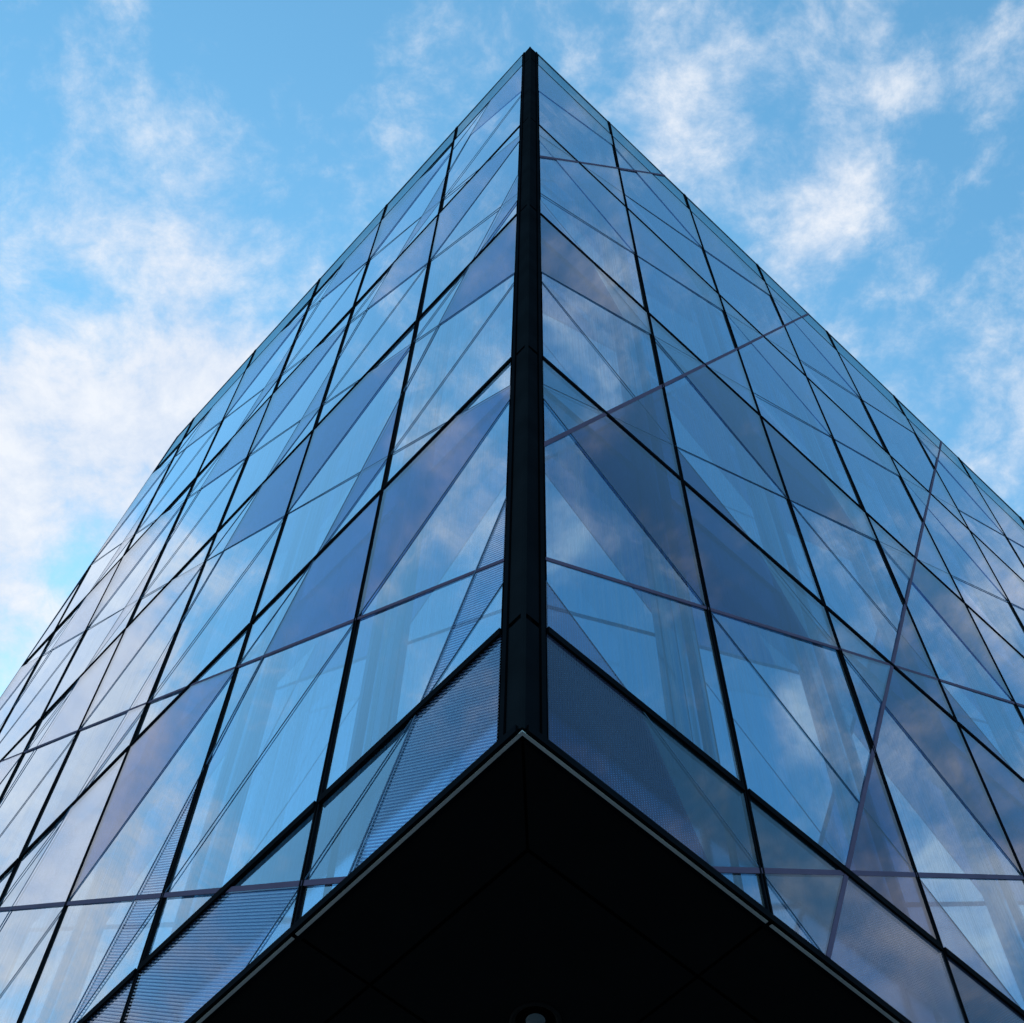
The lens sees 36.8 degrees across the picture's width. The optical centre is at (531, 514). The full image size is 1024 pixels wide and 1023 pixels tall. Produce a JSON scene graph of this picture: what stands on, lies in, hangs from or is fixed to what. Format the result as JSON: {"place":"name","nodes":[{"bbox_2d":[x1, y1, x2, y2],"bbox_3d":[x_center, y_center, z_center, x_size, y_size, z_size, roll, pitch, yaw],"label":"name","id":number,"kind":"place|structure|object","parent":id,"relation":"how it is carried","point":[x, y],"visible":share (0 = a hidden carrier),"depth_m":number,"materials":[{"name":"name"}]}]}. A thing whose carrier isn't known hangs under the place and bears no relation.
{"place":"outdoors","nodes":[
{"label":"outdoors","id":0,"kind":"place"},
{"bbox_2d":[0,47,1023,1022],"bbox_3d":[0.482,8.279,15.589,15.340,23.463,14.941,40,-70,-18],"label":"glass office building","id":1,"kind":"structure","parent":0,"point":[562,549],"depth_m":10.16,"materials":[{"name":"blue glass"}]},
{"bbox_2d":[509,1002,561,1022],"bbox_3d":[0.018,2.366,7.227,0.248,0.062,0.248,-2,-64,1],"label":"downlight","id":2,"kind":"object","parent":1,"relation":"attached to","point":[535,1018],"visible":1,"depth_m":7.18,"materials":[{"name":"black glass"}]},
{"bbox_2d":[0,0,1023,696],"label":"sky","id":3,"kind":"structure","parent":0,"point":[177,176],"materials":[{"name":"blue"}]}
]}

